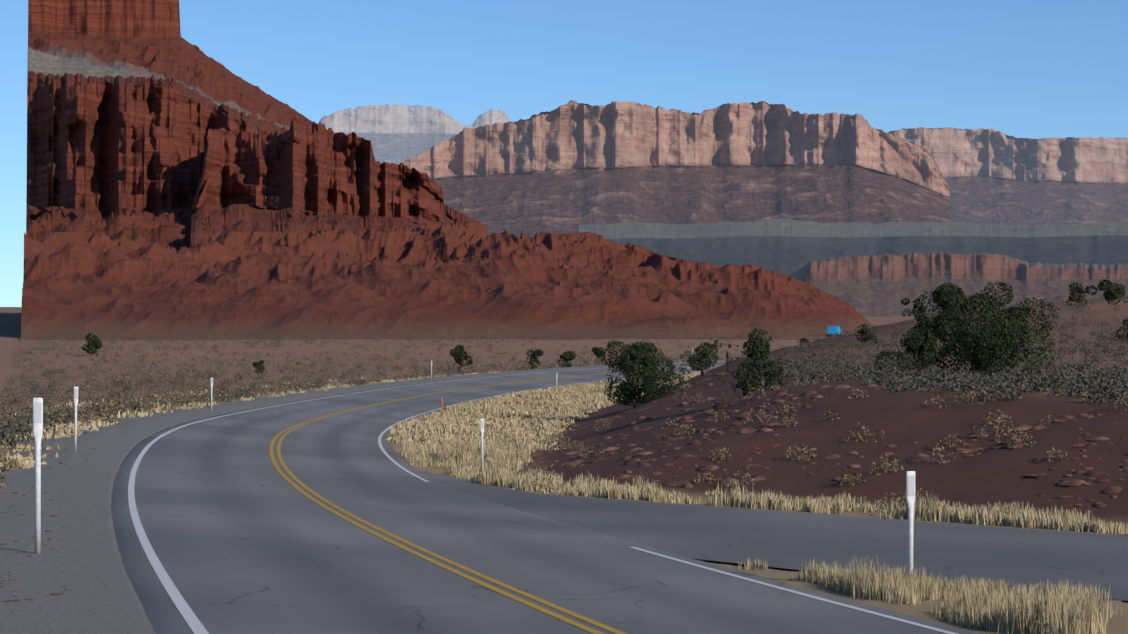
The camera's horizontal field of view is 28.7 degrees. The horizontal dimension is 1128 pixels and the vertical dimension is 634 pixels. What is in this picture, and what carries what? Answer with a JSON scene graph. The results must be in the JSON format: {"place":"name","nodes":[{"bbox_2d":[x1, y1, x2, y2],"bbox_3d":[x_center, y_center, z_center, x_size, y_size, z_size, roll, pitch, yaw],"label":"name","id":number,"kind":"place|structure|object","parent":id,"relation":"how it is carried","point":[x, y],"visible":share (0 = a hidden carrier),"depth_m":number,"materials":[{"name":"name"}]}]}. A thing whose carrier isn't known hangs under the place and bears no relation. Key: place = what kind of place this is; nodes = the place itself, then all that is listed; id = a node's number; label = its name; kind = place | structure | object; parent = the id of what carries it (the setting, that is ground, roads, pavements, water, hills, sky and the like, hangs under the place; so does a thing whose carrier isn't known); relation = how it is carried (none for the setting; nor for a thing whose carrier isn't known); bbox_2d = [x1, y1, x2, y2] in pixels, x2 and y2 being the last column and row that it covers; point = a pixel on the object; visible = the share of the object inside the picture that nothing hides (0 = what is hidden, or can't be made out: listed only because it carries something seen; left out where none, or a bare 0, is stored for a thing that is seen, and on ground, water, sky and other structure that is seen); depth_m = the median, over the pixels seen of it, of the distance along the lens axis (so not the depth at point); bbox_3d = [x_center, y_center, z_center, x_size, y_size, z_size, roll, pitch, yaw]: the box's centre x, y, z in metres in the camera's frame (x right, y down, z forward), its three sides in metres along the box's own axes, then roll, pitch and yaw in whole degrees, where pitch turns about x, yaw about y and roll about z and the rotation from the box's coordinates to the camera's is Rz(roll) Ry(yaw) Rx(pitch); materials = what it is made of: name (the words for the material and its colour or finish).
{"place":"outdoors","nodes":[
{"label":"outdoors","id":0,"kind":"place"},
{"bbox_2d":[27,0,471,219],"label":"rock slope","id":1,"kind":"structure","parent":0,"point":[115,38],"depth_m":1393.39,"materials":[{"name":"red stone"}]},
{"bbox_2d":[26,70,471,250],"bbox_3d":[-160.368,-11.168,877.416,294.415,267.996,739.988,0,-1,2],"label":"cliff","id":2,"kind":"structure","parent":1,"relation":"attached to","point":[115,157],"depth_m":1115.49,"materials":[{"name":"red stone"}]},
{"bbox_2d":[318,104,509,163],"bbox_3d":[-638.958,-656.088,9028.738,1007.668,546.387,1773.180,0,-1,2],"label":"mesa","id":3,"kind":"structure","parent":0,"point":[397,133],"depth_m":9435.40,"materials":[{"name":"grey stone"}]},
{"bbox_2d":[110,361,979,633],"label":"road","id":4,"kind":"structure","parent":0,"point":[243,535],"depth_m":26.65,"materials":[{"name":"grey asphalt"}]},
{"bbox_2d":[128,361,725,633],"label":"white line","id":5,"kind":"structure","parent":4,"relation":"on","point":[194,623],"depth_m":24.46,"materials":[{"name":"paint"}]},
{"bbox_2d":[270,367,690,633],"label":"yellow line","id":6,"kind":"object","parent":4,"relation":"on","point":[542,609],"visible":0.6,"depth_m":26.58,"materials":[{"name":"paint"}]},
{"bbox_2d":[277,366,711,633],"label":"yellow line","id":7,"kind":"object","parent":4,"relation":"on","point":[545,602],"visible":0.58,"depth_m":26.81,"materials":[{"name":"paint"}]},
{"bbox_2d":[378,372,694,481],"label":"white line","id":8,"kind":"object","parent":4,"relation":"on","point":[385,452],"visible":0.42,"depth_m":74.76,"materials":[{"name":"paint"}]},
{"bbox_2d":[630,547,957,633],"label":"white line","id":9,"kind":"object","parent":4,"relation":"on","point":[853,607],"visible":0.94,"depth_m":22.91,"materials":[{"name":"paint"}]},
{"bbox_2d":[0,297,1127,633],"bbox_3d":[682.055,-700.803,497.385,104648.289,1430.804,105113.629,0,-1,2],"label":"ground","id":10,"kind":"structure","parent":0,"point":[100,597],"depth_m":53.94,"materials":[{"name":"brown soil"}]},
{"bbox_2d":[33,398,42,553],"bbox_3d":[-5.619,1.723,23.532,0.104,1.720,0.058,0,-2,-13],"label":"post","id":11,"kind":"object","parent":10,"relation":"on","point":[37,418],"visible":0.92,"depth_m":23.52,"materials":[{"name":"grey plastic"}]},
{"bbox_2d":[0,441,100,601],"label":"shoulder stones","id":12,"kind":"object","parent":10,"relation":"on","point":[52,594],"visible":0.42,"depth_m":23.75,"materials":[{"name":"grey gravel"}]},
{"bbox_2d":[74,386,77,451],"bbox_3d":[-11.456,2.431,51.685,0.104,1.600,0.058,1,-1,-9],"label":"post","id":13,"kind":"object","parent":10,"relation":"on","point":[75,414],"visible":0.94,"depth_m":51.67,"materials":[{"name":"grey plastic"}]},
{"bbox_2d":[82,333,102,356],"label":"juniper","id":14,"kind":"object","parent":10,"relation":"on","point":[95,343],"visible":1,"depth_m":254.20,"materials":[{"name":"green plant"}]},
{"bbox_2d":[210,378,212,411],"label":"post","id":15,"kind":"object","parent":10,"relation":"on","point":[211,381],"visible":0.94,"depth_m":94.10,"materials":[{"name":"grey plastic"}]},
{"bbox_2d":[0,371,499,471],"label":"grass","id":16,"kind":"structure","parent":10,"relation":"on","point":[19,459],"depth_m":80.92,"materials":[{"name":"beige plant"}]},
{"bbox_2d":[252,360,264,378],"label":"juniper","id":17,"kind":"object","parent":10,"relation":"on","point":[260,368],"visible":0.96,"depth_m":187.96,"materials":[{"name":"green plant"}]},
{"bbox_2d":[0,358,614,486],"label":"dry bush","id":18,"kind":"object","parent":10,"relation":"on","point":[105,413],"visible":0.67,"depth_m":115.43,"materials":[{"name":"beige plant"}]},
{"bbox_2d":[0,332,834,451],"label":"sage plain","id":19,"kind":"structure","parent":10,"relation":"on","point":[6,428],"depth_m":182.38,"materials":[{"name":"green plant"}]},
{"bbox_2d":[441,397,442,415],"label":"orange marker","id":20,"kind":"object","parent":10,"relation":"on","point":[441,405],"visible":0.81,"depth_m":112.09,"materials":[{"name":"orange plastic"}]},
{"bbox_2d":[20,221,873,340],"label":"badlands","id":21,"kind":"structure","parent":10,"relation":"on","point":[449,279],"depth_m":529.45,"materials":[{"name":"stone"}]},
{"bbox_2d":[191,118,447,246],"bbox_3d":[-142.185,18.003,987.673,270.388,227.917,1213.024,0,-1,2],"label":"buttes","id":22,"kind":"object","parent":21,"relation":"on","point":[301,176],"visible":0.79,"depth_m":1035.92,"materials":[{"name":"red stone"}]},
{"bbox_2d":[450,344,472,371],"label":"bush","id":23,"kind":"object","parent":10,"relation":"on","point":[459,353],"depth_m":214.21,"materials":[{"name":"green plant"}]},
{"bbox_2d":[480,419,483,470],"bbox_3d":[-2.234,3.525,60.156,0.104,1.500,0.058,0,-2,-8],"label":"post","id":24,"kind":"object","parent":10,"relation":"on","point":[481,425],"visible":0.9,"depth_m":60.14,"materials":[{"name":"grey plastic"}]},
{"bbox_2d":[526,349,543,368],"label":"bush","id":25,"kind":"object","parent":10,"relation":"on","point":[533,358],"depth_m":224.27,"materials":[{"name":"green plant"}]},
{"bbox_2d":[386,371,700,452],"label":"verge grass","id":26,"kind":"structure","parent":10,"relation":"on","point":[520,423],"depth_m":110.94,"materials":[{"name":"beige plant"}]},
{"bbox_2d":[558,351,575,366],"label":"bush","id":27,"kind":"object","parent":10,"relation":"on","point":[566,357],"depth_m":231.66,"materials":[{"name":"green plant"}]},
{"bbox_2d":[592,347,604,365],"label":"bush","id":28,"kind":"object","parent":10,"relation":"on","point":[596,350],"depth_m":239.58,"materials":[{"name":"green plant"}]},
{"bbox_2d":[599,341,693,408],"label":"juniper","id":29,"kind":"object","parent":10,"relation":"on","point":[645,369],"visible":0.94,"depth_m":111.08,"materials":[{"name":"green plant"}]},
{"bbox_2d":[680,342,716,375],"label":"juniper","id":30,"kind":"object","parent":10,"relation":"on","point":[701,363],"visible":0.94,"depth_m":139.19,"materials":[{"name":"green plant"}]},
{"bbox_2d":[709,328,792,396],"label":"bush","id":31,"kind":"object","parent":10,"relation":"on","point":[760,347],"visible":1,"depth_m":77.00,"materials":[{"name":"green plant"}]},
{"bbox_2d":[396,435,1127,535],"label":"verge grass","id":32,"kind":"structure","parent":10,"relation":"on","point":[504,461],"depth_m":46.12,"materials":[{"name":"beige plant"}]},
{"bbox_2d":[415,469,1127,600],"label":"layby","id":33,"kind":"structure","parent":10,"relation":"on","point":[792,540],"depth_m":34.02,"materials":[{"name":"asphalt"}]},
{"bbox_2d":[800,337,809,343],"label":"juniper","id":34,"kind":"object","parent":10,"relation":"on","point":[803,340],"visible":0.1,"depth_m":207.81,"materials":[{"name":"green plant"}]},
{"bbox_2d":[495,353,1127,523],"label":"bank stones","id":35,"kind":"object","parent":10,"relation":"on","point":[918,457],"visible":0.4,"depth_m":53.96,"materials":[{"name":"brown stone"}]},
{"bbox_2d":[532,366,1127,517],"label":"dry bush","id":36,"kind":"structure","parent":10,"relation":"on","point":[904,501],"depth_m":53.23,"materials":[{"name":"brown plant"}]},
{"bbox_2d":[827,326,840,336],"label":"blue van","id":37,"kind":"object","parent":10,"relation":"on","point":[832,330],"visible":0.83,"depth_m":414.38,"materials":[{"name":"blue metal"}]},
{"bbox_2d":[579,218,1127,316],"bbox_3d":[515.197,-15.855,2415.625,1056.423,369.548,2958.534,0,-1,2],"label":"bench","id":38,"kind":"object","parent":10,"relation":"on","point":[789,247],"depth_m":2215.60,"materials":[{"name":"stone"}]},
{"bbox_2d":[397,100,949,237],"bbox_3d":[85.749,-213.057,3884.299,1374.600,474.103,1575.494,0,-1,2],"label":"mesa","id":39,"kind":"structure","parent":38,"relation":"on","point":[570,166],"depth_m":4279.60,"materials":[{"name":"brown stone"}]},
{"bbox_2d":[888,127,1127,224],"bbox_3d":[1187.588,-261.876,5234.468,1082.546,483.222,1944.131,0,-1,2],"label":"mesa","id":40,"kind":"structure","parent":38,"relation":"on","point":[993,176],"depth_m":5581.14,"materials":[{"name":"brown stone"}]},
{"bbox_2d":[855,323,877,343],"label":"juniper","id":41,"kind":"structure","parent":10,"relation":"on","point":[864,331],"depth_m":168.00,"materials":[{"name":"green plant"}]},
{"bbox_2d":[873,316,944,374],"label":"juniper","id":42,"kind":"object","parent":10,"relation":"on","point":[915,340],"visible":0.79,"depth_m":93.21,"materials":[{"name":"green plant"}]},
{"bbox_2d":[906,471,914,579],"bbox_3d":[3.793,2.397,24.106,0.104,1.420,0.058,1,-1,-13],"label":"post","id":43,"kind":"object","parent":10,"relation":"on","point":[910,487],"visible":0.88,"depth_m":24.09,"materials":[{"name":"grey plastic"}]},
{"bbox_2d":[901,298,925,318],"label":"juniper","id":44,"kind":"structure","parent":10,"relation":"on","point":[907,303],"depth_m":226.44,"materials":[{"name":"green plant"}]},
{"bbox_2d":[738,552,1121,633],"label":"island grass","id":45,"kind":"structure","parent":10,"relation":"on","point":[1000,607],"depth_m":21.51,"materials":[{"name":"beige plant"}]},
{"bbox_2d":[767,294,1127,404],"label":"sagebrush","id":46,"kind":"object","parent":10,"relation":"on","point":[1111,381],"visible":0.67,"depth_m":83.71,"materials":[{"name":"green plant"}]},
{"bbox_2d":[913,281,1058,380],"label":"juniper","id":47,"kind":"object","parent":10,"relation":"on","point":[990,343],"visible":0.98,"depth_m":83.30,"materials":[{"name":"green plant"}]},
{"bbox_2d":[1009,306,1026,324],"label":"juniper","id":48,"kind":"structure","parent":10,"relation":"on","point":[1010,308],"depth_m":204.78,"materials":[{"name":"green plant"}]},
{"bbox_2d":[1066,282,1097,307],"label":"bush","id":49,"kind":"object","parent":10,"relation":"on","point":[1073,296],"visible":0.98,"depth_m":242.75,"materials":[{"name":"green plant"}]},
{"bbox_2d":[1097,279,1127,304],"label":"bush","id":50,"kind":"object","parent":10,"relation":"on","point":[1112,294],"visible":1,"depth_m":251.17,"materials":[{"name":"green plant"}]},
{"bbox_2d":[1114,319,1127,341],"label":"juniper","id":51,"kind":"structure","parent":10,"relation":"on","point":[1123,333],"depth_m":144.52,"materials":[{"name":"green plant"}]},
{"bbox_2d":[0,0,1127,306],"label":"sky","id":52,"kind":"structure","parent":0,"point":[1034,69],"materials":[{"name":"blue"}]}
]}

